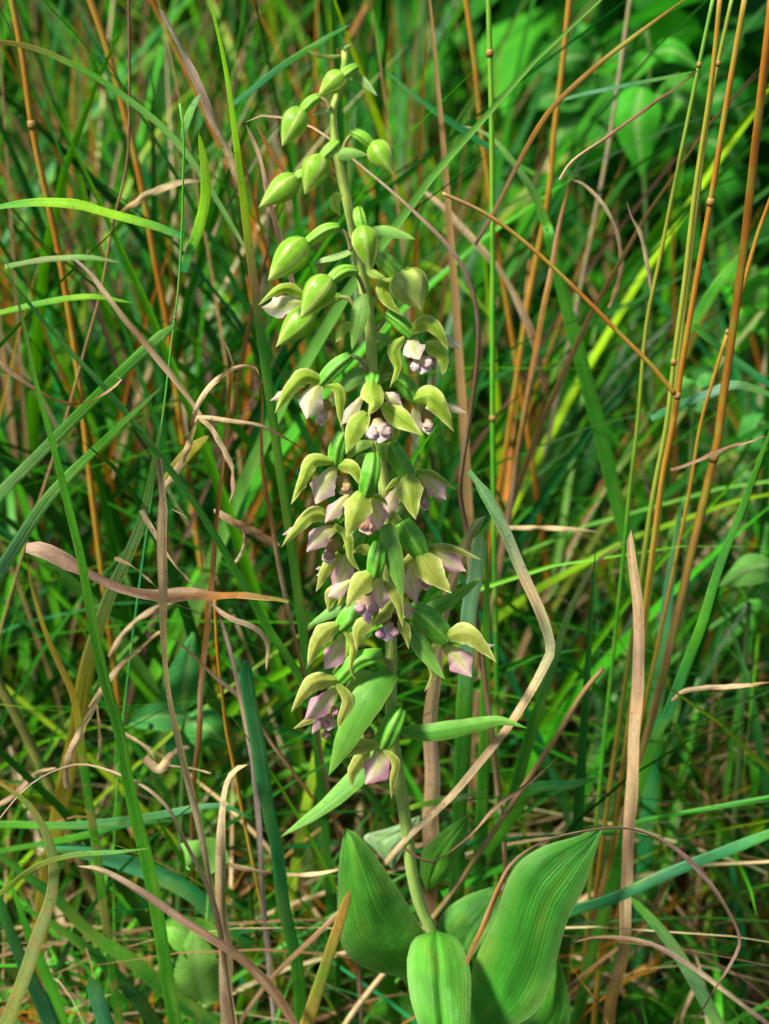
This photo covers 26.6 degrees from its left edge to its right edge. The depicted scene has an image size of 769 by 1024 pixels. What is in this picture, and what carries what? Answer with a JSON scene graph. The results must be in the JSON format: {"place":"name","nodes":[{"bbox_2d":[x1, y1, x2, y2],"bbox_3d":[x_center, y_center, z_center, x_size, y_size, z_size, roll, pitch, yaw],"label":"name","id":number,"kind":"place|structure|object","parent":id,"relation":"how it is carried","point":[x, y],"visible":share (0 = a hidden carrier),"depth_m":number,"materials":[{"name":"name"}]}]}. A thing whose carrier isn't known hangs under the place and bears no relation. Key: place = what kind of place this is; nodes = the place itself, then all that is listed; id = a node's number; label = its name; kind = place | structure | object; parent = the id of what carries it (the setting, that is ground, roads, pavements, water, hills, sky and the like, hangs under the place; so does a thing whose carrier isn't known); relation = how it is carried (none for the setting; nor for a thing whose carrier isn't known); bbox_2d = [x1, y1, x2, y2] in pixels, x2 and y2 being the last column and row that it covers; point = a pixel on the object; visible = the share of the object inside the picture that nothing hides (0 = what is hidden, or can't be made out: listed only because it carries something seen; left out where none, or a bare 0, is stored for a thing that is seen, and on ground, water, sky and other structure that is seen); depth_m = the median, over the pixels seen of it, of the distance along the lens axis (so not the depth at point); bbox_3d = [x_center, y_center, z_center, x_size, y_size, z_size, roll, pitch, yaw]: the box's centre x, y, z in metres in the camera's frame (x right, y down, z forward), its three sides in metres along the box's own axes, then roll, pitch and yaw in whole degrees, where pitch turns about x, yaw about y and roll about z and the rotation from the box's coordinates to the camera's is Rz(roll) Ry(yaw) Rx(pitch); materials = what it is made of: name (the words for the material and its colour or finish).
{"place":"outdoors","nodes":[
{"label":"outdoors","id":0,"kind":"place"},
{"bbox_2d":[0,0,768,1023],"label":"ground","id":1,"kind":"structure","parent":0,"point":[662,969],"depth_m":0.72,"materials":[{"name":"green plant"}]},
{"bbox_2d":[0,782,58,1023],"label":"grass blade","id":2,"kind":"object","parent":1,"relation":"on","point":[19,988],"visible":1,"depth_m":0.45,"materials":[{"name":"plant"}]},
{"bbox_2d":[0,896,58,1023],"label":"grass blade","id":3,"kind":"object","parent":1,"relation":"on","point":[42,1002],"visible":0.91,"depth_m":0.47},
{"bbox_2d":[6,873,68,1023],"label":"grass blade","id":4,"kind":"object","parent":1,"relation":"on","point":[49,984],"visible":0.82,"depth_m":0.47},
{"bbox_2d":[0,360,121,405],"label":"dry grass leaf","id":5,"kind":"object","parent":1,"relation":"on","point":[11,372],"visible":0.98,"depth_m":0.41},
{"bbox_2d":[5,255,117,268],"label":"grass blade","id":6,"kind":"object","parent":1,"relation":"on","point":[52,259],"visible":0.99,"depth_m":0.46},
{"bbox_2d":[0,0,130,637],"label":"grass stalk","id":7,"kind":"object","parent":1,"relation":"on","point":[97,303],"depth_m":0.49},
{"bbox_2d":[119,179,200,212],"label":"dry grass leaf","id":8,"kind":"object","parent":7,"relation":"attached to","point":[141,197],"visible":0.91,"depth_m":0.47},
{"bbox_2d":[0,294,131,314],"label":"grass blade","id":9,"kind":"object","parent":1,"relation":"on","point":[49,301],"visible":0.88,"depth_m":0.46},
{"bbox_2d":[0,675,146,1023],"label":"grass stalk","id":10,"kind":"object","parent":1,"relation":"on","point":[32,750],"depth_m":0.53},
{"bbox_2d":[26,557,122,1023],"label":"grass blade","id":11,"kind":"object","parent":1,"relation":"on","point":[102,895],"visible":0.98,"depth_m":0.48,"materials":[{"name":"plant"}]},
{"bbox_2d":[0,848,149,895],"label":"grass blade","id":12,"kind":"object","parent":1,"relation":"on","point":[19,877],"visible":1,"depth_m":0.43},
{"bbox_2d":[9,0,143,955],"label":"grass stalk","id":13,"kind":"object","parent":1,"relation":"on","point":[31,123],"depth_m":0.51,"materials":[{"name":"plant"}]},
{"bbox_2d":[0,383,163,581],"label":"grass blade","id":14,"kind":"object","parent":1,"relation":"on","point":[24,532],"visible":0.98,"depth_m":0.43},
{"bbox_2d":[63,689,101,787],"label":"dry grass leaf","id":15,"kind":"object","parent":1,"relation":"on","point":[74,744],"visible":0.92,"depth_m":0.46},
{"bbox_2d":[0,324,174,501],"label":"grass blade","id":16,"kind":"object","parent":1,"relation":"on","point":[62,430],"visible":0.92,"depth_m":0.44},
{"bbox_2d":[0,819,179,853],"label":"grass blade","id":17,"kind":"object","parent":1,"relation":"on","point":[68,838],"visible":0.83,"depth_m":0.50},
{"bbox_2d":[2,252,181,1023],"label":"grass blade","id":18,"kind":"object","parent":1,"relation":"on","point":[147,863],"visible":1,"depth_m":0.43,"materials":[{"name":"plant"}]},
{"bbox_2d":[22,907,164,1023],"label":"grass blade","id":19,"kind":"object","parent":1,"relation":"on","point":[97,958],"visible":0.88,"depth_m":0.51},
{"bbox_2d":[28,422,160,1023],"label":"grass blade","id":20,"kind":"object","parent":1,"relation":"on","point":[62,794],"visible":0.64,"depth_m":0.48,"materials":[{"name":"plant"}]},
{"bbox_2d":[86,977,113,1023],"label":"grass blade","id":21,"kind":"object","parent":1,"relation":"on","point":[99,1006],"visible":1,"depth_m":0.42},
{"bbox_2d":[0,853,219,1023],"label":"grass blade","id":22,"kind":"object","parent":1,"relation":"on","point":[149,976],"visible":0.87,"depth_m":0.50,"materials":[{"name":"plant"}]},
{"bbox_2d":[0,764,235,1023],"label":"dry grass leaf","id":23,"kind":"object","parent":1,"relation":"on","point":[215,913],"visible":0.98,"depth_m":0.45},
{"bbox_2d":[0,803,250,829],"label":"grass blade","id":24,"kind":"object","parent":1,"relation":"on","point":[118,821],"visible":0.84,"depth_m":0.49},
{"bbox_2d":[0,39,256,267],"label":"grass blade","id":25,"kind":"object","parent":1,"relation":"on","point":[160,125],"visible":0.88,"depth_m":0.45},
{"bbox_2d":[107,603,173,657],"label":"dry grass leaf","id":26,"kind":"object","parent":1,"relation":"on","point":[129,627],"visible":0.89,"depth_m":0.47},
{"bbox_2d":[35,843,254,951],"bbox_3d":[-0.075,0.121,0.509,0.067,0.041,0.006,0,25,0],"label":"grass blade","id":27,"kind":"object","parent":1,"relation":"on","point":[185,889],"visible":0.76,"depth_m":0.51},
{"bbox_2d":[113,103,184,966],"bbox_3d":[-0.071,0.068,0.496,0.040,0.381,0.001,0,25,0],"label":"grass stalk","id":28,"kind":"object","parent":1,"relation":"on","point":[162,420],"depth_m":0.46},
{"bbox_2d":[0,198,183,238],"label":"grass blade","id":29,"kind":"object","parent":28,"relation":"attached to","point":[69,203],"visible":1,"depth_m":0.43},
{"bbox_2d":[181,134,211,272],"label":"grass blade","id":30,"kind":"object","parent":28,"relation":"attached to","point":[200,220],"visible":1,"depth_m":0.43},
{"bbox_2d":[246,125,297,297],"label":"dry grass leaf","id":31,"kind":"object","parent":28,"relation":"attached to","point":[271,209],"visible":0.53,"depth_m":0.43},
{"bbox_2d":[26,541,288,602],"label":"dry grass leaf","id":32,"kind":"object","parent":1,"relation":"on","point":[58,557],"visible":0.98,"depth_m":0.43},
{"bbox_2d":[87,0,239,969],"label":"grass stalk","id":33,"kind":"object","parent":1,"relation":"on","point":[145,206],"depth_m":0.55,"materials":[{"name":"plant"}]},
{"bbox_2d":[141,745,189,773],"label":"dry grass leaf","id":34,"kind":"object","parent":1,"relation":"on","point":[154,766],"visible":0.85,"depth_m":0.48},
{"bbox_2d":[128,632,227,1023],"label":"leafy plant","id":35,"kind":"object","parent":1,"relation":"on","point":[183,670],"visible":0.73,"depth_m":0.52,"materials":[{"name":"green plant"}]},
{"bbox_2d":[78,865,297,1023],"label":"dry grass leaf","id":36,"kind":"object","parent":1,"relation":"on","point":[265,982],"visible":1,"depth_m":0.44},
{"bbox_2d":[156,458,236,1023],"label":"dry grass leaf","id":37,"kind":"object","parent":1,"relation":"on","point":[161,537],"visible":0.97,"depth_m":0.43,"materials":[{"name":"plant"}]},
{"bbox_2d":[165,837,228,1023],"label":"leafy plant","id":38,"kind":"object","parent":1,"relation":"on","point":[196,976],"visible":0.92,"depth_m":0.50,"materials":[{"name":"green plant"}]},
{"bbox_2d":[139,509,269,669],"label":"dry grass leaf","id":39,"kind":"object","parent":1,"relation":"on","point":[225,615],"visible":1,"depth_m":0.44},
{"bbox_2d":[190,337,234,1001],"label":"dry grass leaf","id":40,"kind":"object","parent":1,"relation":"on","point":[202,675],"visible":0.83,"depth_m":0.47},
{"bbox_2d":[215,764,248,1023],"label":"dry grass leaf","id":41,"kind":"object","parent":1,"relation":"on","point":[220,875],"visible":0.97,"depth_m":0.47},
{"bbox_2d":[0,268,472,972],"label":"grass blade","id":42,"kind":"object","parent":1,"relation":"on","point":[272,634],"visible":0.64,"depth_m":0.44,"materials":[{"name":"plant"}]},
{"bbox_2d":[165,419,198,488],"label":"dry grass leaf","id":43,"kind":"object","parent":42,"relation":"attached to","point":[178,467],"visible":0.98,"depth_m":0.44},
{"bbox_2d":[70,256,202,414],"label":"dry grass leaf","id":44,"kind":"object","parent":43,"relation":"on","point":[157,358],"visible":1,"depth_m":0.42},
{"bbox_2d":[198,419,234,502],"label":"dry grass leaf","id":45,"kind":"object","parent":42,"relation":"attached to","point":[219,442],"visible":1,"depth_m":0.43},
{"bbox_2d":[196,415,302,448],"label":"dry grass leaf","id":46,"kind":"object","parent":45,"relation":"attached to","point":[230,420],"visible":1,"depth_m":0.43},
{"bbox_2d":[190,364,259,424],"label":"dry grass leaf","id":47,"kind":"object","parent":42,"relation":"attached to","point":[211,384],"visible":1,"depth_m":0.42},
{"bbox_2d":[175,638,312,798],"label":"dry grass leaf","id":48,"kind":"object","parent":1,"relation":"on","point":[265,732],"visible":0.86,"depth_m":0.47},
{"bbox_2d":[214,509,278,546],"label":"dry grass leaf","id":49,"kind":"object","parent":1,"relation":"on","point":[253,531],"visible":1,"depth_m":0.46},
{"bbox_2d":[217,613,276,1023],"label":"dry grass leaf","id":50,"kind":"object","parent":1,"relation":"on","point":[260,864],"visible":0.91,"depth_m":0.48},
{"bbox_2d":[213,600,282,1023],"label":"grass stalk","id":51,"kind":"object","parent":1,"relation":"on","point":[234,765],"depth_m":0.48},
{"bbox_2d":[239,660,305,1023],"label":"grass blade","id":52,"kind":"object","parent":1,"relation":"on","point":[259,755],"visible":0.97,"depth_m":0.47,"materials":[{"name":"plant"}]},
{"bbox_2d":[209,0,337,1023],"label":"grass blade","id":53,"kind":"object","parent":1,"relation":"on","point":[282,484],"visible":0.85,"depth_m":0.47,"materials":[{"name":"plant"}]},
{"bbox_2d":[157,5,247,200],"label":"dry grass leaf","id":54,"kind":"object","parent":53,"relation":"attached to","point":[204,99],"visible":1,"depth_m":0.43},
{"bbox_2d":[258,374,363,1023],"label":"dry grass leaf","id":55,"kind":"object","parent":1,"relation":"on","point":[292,627],"visible":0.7,"depth_m":0.46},
{"bbox_2d":[299,890,350,1023],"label":"grass blade","id":56,"kind":"object","parent":1,"relation":"on","point":[309,1014],"visible":1,"depth_m":0.45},
{"bbox_2d":[247,114,508,882],"bbox_3d":[0.004,0.072,0.489,0.079,0.379,0.002,0,25,0],"label":"dry grass leaf","id":57,"kind":"object","parent":1,"relation":"on","point":[484,678],"visible":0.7,"depth_m":0.45,"materials":[{"name":"plant"}]},
{"bbox_2d":[0,0,768,929],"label":"dry thatch","id":58,"kind":"object","parent":1,"relation":"on","point":[246,400],"visible":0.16,"depth_m":0.66,"materials":[{"name":"plant"}]},
{"bbox_2d":[233,25,348,105],"bbox_3d":[-0.028,-0.132,0.480,0.037,0.025,0.001,0,25,0],"label":"grass blade","id":59,"kind":"object","parent":58,"relation":"on","point":[273,72],"visible":0.96,"depth_m":0.48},
{"bbox_2d":[0,230,768,1023],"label":"dry thatch","id":60,"kind":"object","parent":1,"relation":"on","point":[302,890],"visible":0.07,"depth_m":0.60,"materials":[{"name":"plant"}]},
{"bbox_2d":[569,829,768,917],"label":"grass blade","id":61,"kind":"object","parent":60,"relation":"on","point":[655,879],"visible":0.84,"depth_m":0.47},
{"bbox_2d":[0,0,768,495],"bbox_3d":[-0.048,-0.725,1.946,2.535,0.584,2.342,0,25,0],"label":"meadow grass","id":62,"kind":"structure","parent":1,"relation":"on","point":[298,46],"depth_m":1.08,"materials":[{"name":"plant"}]},
{"bbox_2d":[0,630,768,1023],"bbox_3d":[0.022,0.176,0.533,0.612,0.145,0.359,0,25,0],"label":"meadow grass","id":63,"kind":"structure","parent":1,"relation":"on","point":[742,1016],"depth_m":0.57,"materials":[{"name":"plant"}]},
{"bbox_2d":[561,935,768,1023],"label":"dry grass leaf","id":64,"kind":"object","parent":63,"relation":"on","point":[712,981],"visible":0.98,"depth_m":0.47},
{"bbox_2d":[0,0,768,357],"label":"undergrowth","id":65,"kind":"object","parent":1,"relation":"on","point":[344,6],"visible":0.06,"depth_m":1.14,"materials":[{"name":"green plant"}]},
{"bbox_2d":[0,350,768,1023],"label":"ground cover","id":66,"kind":"object","parent":1,"relation":"on","point":[672,1000],"visible":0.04,"depth_m":0.60,"materials":[{"name":"green plant"}]},
{"bbox_2d":[237,470,554,1023],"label":"dry grass leaf","id":67,"kind":"object","parent":1,"relation":"on","point":[498,518],"visible":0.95,"depth_m":0.44,"materials":[{"name":"plant"}]},
{"bbox_2d":[259,44,603,1023],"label":"orchid plant","id":68,"kind":"object","parent":1,"relation":"on","point":[515,976],"visible":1,"depth_m":0.43,"materials":[{"name":"green plant"}]},
{"bbox_2d":[420,516,484,932],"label":"dry grass leaf","id":69,"kind":"object","parent":1,"relation":"on","point":[430,830],"visible":0.52,"depth_m":0.48,"materials":[{"name":"plant"}]},
{"bbox_2d":[384,69,535,175],"bbox_3d":[0.024,-0.122,0.507,0.048,0.034,0.001,0,25,0],"label":"grass blade","id":70,"kind":"object","parent":1,"relation":"on","point":[449,120],"visible":0.89,"depth_m":0.51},
{"bbox_2d":[448,534,486,906],"bbox_3d":[0.024,0.125,0.512,0.010,0.263,0.001,0,25,0],"label":"grass blade","id":71,"kind":"object","parent":1,"relation":"on","point":[463,744],"visible":0.56,"depth_m":0.48,"materials":[{"name":"plant"}]},
{"bbox_2d":[342,667,604,1023],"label":"grass stalk","id":72,"kind":"object","parent":1,"relation":"on","point":[476,856],"depth_m":0.48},
{"bbox_2d":[403,759,555,862],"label":"dry grass leaf","id":73,"kind":"object","parent":1,"relation":"on","point":[497,806],"visible":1,"depth_m":0.45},
{"bbox_2d":[471,542,490,964],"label":"grass blade","id":74,"kind":"object","parent":1,"relation":"on","point":[482,805],"visible":0.56,"depth_m":0.50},
{"bbox_2d":[424,191,548,386],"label":"dry grass leaf","id":75,"kind":"object","parent":1,"relation":"on","point":[485,254],"visible":0.81,"depth_m":0.54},
{"bbox_2d":[486,0,499,896],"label":"grass stalk","id":76,"kind":"object","parent":1,"relation":"on","point":[489,55],"depth_m":0.49,"materials":[{"name":"plant"}]},
{"bbox_2d":[463,0,555,827],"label":"grass stalk","id":77,"kind":"object","parent":1,"relation":"on","point":[502,282],"depth_m":0.58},
{"bbox_2d":[467,183,568,806],"bbox_3d":[0.040,0.057,0.562,0.031,0.345,0.002,0,25,0],"label":"dry grass leaf","id":78,"kind":"object","parent":1,"relation":"on","point":[508,516],"visible":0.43,"depth_m":0.52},
{"bbox_2d":[573,180,623,307],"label":"dry grass leaf","id":79,"kind":"object","parent":78,"relation":"attached to","point":[617,233],"visible":1,"depth_m":0.49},
{"bbox_2d":[480,0,571,623],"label":"grass stalk","id":80,"kind":"object","parent":1,"relation":"on","point":[538,248],"depth_m":0.57,"materials":[{"name":"plant"}]},
{"bbox_2d":[483,777,599,856],"bbox_3d":[0.048,0.092,0.492,0.035,0.030,0.001,0,25,0],"label":"grass blade","id":81,"kind":"object","parent":1,"relation":"on","point":[531,790],"visible":0.99,"depth_m":0.49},
{"bbox_2d":[484,541,624,888],"bbox_3d":[0.046,0.123,0.527,0.049,0.254,0.001,0,25,0],"label":"grass blade","id":82,"kind":"object","parent":1,"relation":"on","point":[527,745],"visible":0.63,"depth_m":0.50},
{"bbox_2d":[528,22,596,517],"bbox_3d":[0.087,-0.074,0.841,0.035,0.347,0.012,-4,25,-9],"label":"leafy plant","id":83,"kind":"object","parent":1,"relation":"on","point":[571,115],"visible":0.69,"depth_m":0.78,"materials":[{"name":"green plant"}]},
{"bbox_2d":[464,126,661,982],"bbox_3d":[0.065,0.044,0.574,0.083,0.359,0.002,0,25,0],"label":"grass blade","id":84,"kind":"object","parent":1,"relation":"on","point":[603,444],"visible":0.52,"depth_m":0.54,"materials":[{"name":"plant"}]},
{"bbox_2d":[504,0,631,711],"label":"grass stalk","id":85,"kind":"object","parent":1,"relation":"on","point":[581,282],"depth_m":0.63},
{"bbox_2d":[473,0,684,245],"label":"grass blade","id":86,"kind":"object","parent":1,"relation":"on","point":[569,90],"visible":1,"depth_m":0.42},
{"bbox_2d":[403,0,768,557],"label":"undergrowth","id":87,"kind":"object","parent":1,"relation":"on","point":[666,25],"visible":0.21,"depth_m":0.94,"materials":[{"name":"green plant"}]},
{"bbox_2d":[464,826,740,1023],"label":"dry grass leaf","id":88,"kind":"object","parent":1,"relation":"on","point":[697,869],"visible":1,"depth_m":0.44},
{"bbox_2d":[551,71,695,103],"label":"grass blade","id":89,"kind":"object","parent":1,"relation":"on","point":[620,86],"visible":0.92,"depth_m":0.48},
{"bbox_2d":[603,531,643,1023],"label":"dry grass leaf","id":90,"kind":"object","parent":1,"relation":"on","point":[630,808],"visible":0.98,"depth_m":0.47,"materials":[{"name":"plant"}]},
{"bbox_2d":[583,0,714,954],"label":"grass stalk","id":91,"kind":"object","parent":1,"relation":"on","point":[658,264],"depth_m":0.48,"materials":[{"name":"plant"}]},
{"bbox_2d":[581,0,721,1023],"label":"grass stalk","id":92,"kind":"object","parent":1,"relation":"on","point":[673,362],"depth_m":0.47,"materials":[{"name":"plant"}]},
{"bbox_2d":[559,67,702,179],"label":"dry grass leaf","id":93,"kind":"object","parent":92,"relation":"attached to","point":[624,124],"visible":1,"depth_m":0.44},
{"bbox_2d":[600,29,707,622],"bbox_3d":[0.111,-0.029,0.727,0.047,0.360,0.023,0,25,0],"label":"leafy plant","id":94,"kind":"object","parent":1,"relation":"on","point":[672,107],"visible":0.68,"depth_m":0.66,"materials":[{"name":"green plant"}]},
{"bbox_2d":[629,499,681,996],"bbox_3d":[0.093,0.106,0.576,0.006,0.245,0.002,0,25,0],"label":"grass blade","id":95,"kind":"object","parent":1,"relation":"on","point":[649,792],"visible":0.48,"depth_m":0.57,"materials":[{"name":"plant"}]},
{"bbox_2d":[598,329,728,1011],"bbox_3d":[0.088,0.087,0.538,0.026,0.310,0.001,0,25,0],"label":"grass stalk","id":96,"kind":"object","parent":1,"relation":"on","point":[681,528],"depth_m":0.50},
{"bbox_2d":[591,0,746,1023],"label":"grass stalk","id":97,"kind":"object","parent":1,"relation":"on","point":[710,201],"depth_m":0.45,"materials":[{"name":"plant"}]},
{"bbox_2d":[441,192,676,395],"bbox_3d":[0.047,-0.057,0.431,0.065,0.056,0.001,0,25,0],"label":"grass stalk","id":98,"kind":"object","parent":97,"relation":"attached to","point":[630,344],"depth_m":0.43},
{"bbox_2d":[571,431,768,1023],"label":"grass blade","id":99,"kind":"object","parent":1,"relation":"on","point":[660,726],"visible":0.91,"depth_m":0.48,"materials":[{"name":"plant"}]},
{"bbox_2d":[610,0,733,978],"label":"grass stalk","id":100,"kind":"object","parent":1,"relation":"on","point":[722,41],"depth_m":0.47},
{"bbox_2d":[577,0,768,1023],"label":"grass stalk","id":101,"kind":"object","parent":1,"relation":"on","point":[721,409],"depth_m":0.46,"materials":[{"name":"plant"}]},
{"bbox_2d":[630,897,723,1023],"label":"grass blade","id":102,"kind":"object","parent":1,"relation":"on","point":[699,989],"visible":0.98,"depth_m":0.49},
{"bbox_2d":[664,365,715,913],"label":"leafy plant","id":103,"kind":"object","parent":1,"relation":"on","point":[701,376],"visible":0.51,"depth_m":0.60,"materials":[{"name":"green plant"}]},
{"bbox_2d":[669,54,747,613],"bbox_3d":[0.155,-0.054,0.806,0.050,0.339,0.018,0,25,0],"label":"leafy plant","id":104,"kind":"object","parent":1,"relation":"on","point":[735,114],"visible":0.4,"depth_m":0.75,"materials":[{"name":"green plant"}]},
{"bbox_2d":[650,380,768,420],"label":"grass blade","id":105,"kind":"object","parent":1,"relation":"on","point":[701,396],"visible":0.84,"depth_m":0.49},
{"bbox_2d":[683,254,738,337],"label":"grass blade","id":106,"kind":"object","parent":1,"relation":"on","point":[720,282],"visible":0.66,"depth_m":0.52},
{"bbox_2d":[692,324,768,386],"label":"grass blade","id":107,"kind":"object","parent":1,"relation":"on","point":[738,362],"visible":0.92,"depth_m":0.49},
{"bbox_2d":[717,553,768,968],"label":"leafy plant","id":108,"kind":"object","parent":1,"relation":"on","point":[750,569],"visible":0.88,"depth_m":0.56,"materials":[{"name":"green plant"}]},
{"bbox_2d":[720,265,768,632],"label":"leafy plant","id":109,"kind":"object","parent":1,"relation":"on","point":[754,300],"visible":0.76,"depth_m":0.64,"materials":[{"name":"green plant"}]},
{"bbox_2d":[735,413,763,518],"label":"leafy plant","id":110,"kind":"object","parent":1,"relation":"on","point":[748,422],"visible":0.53,"depth_m":0.65,"materials":[{"name":"green plant"}]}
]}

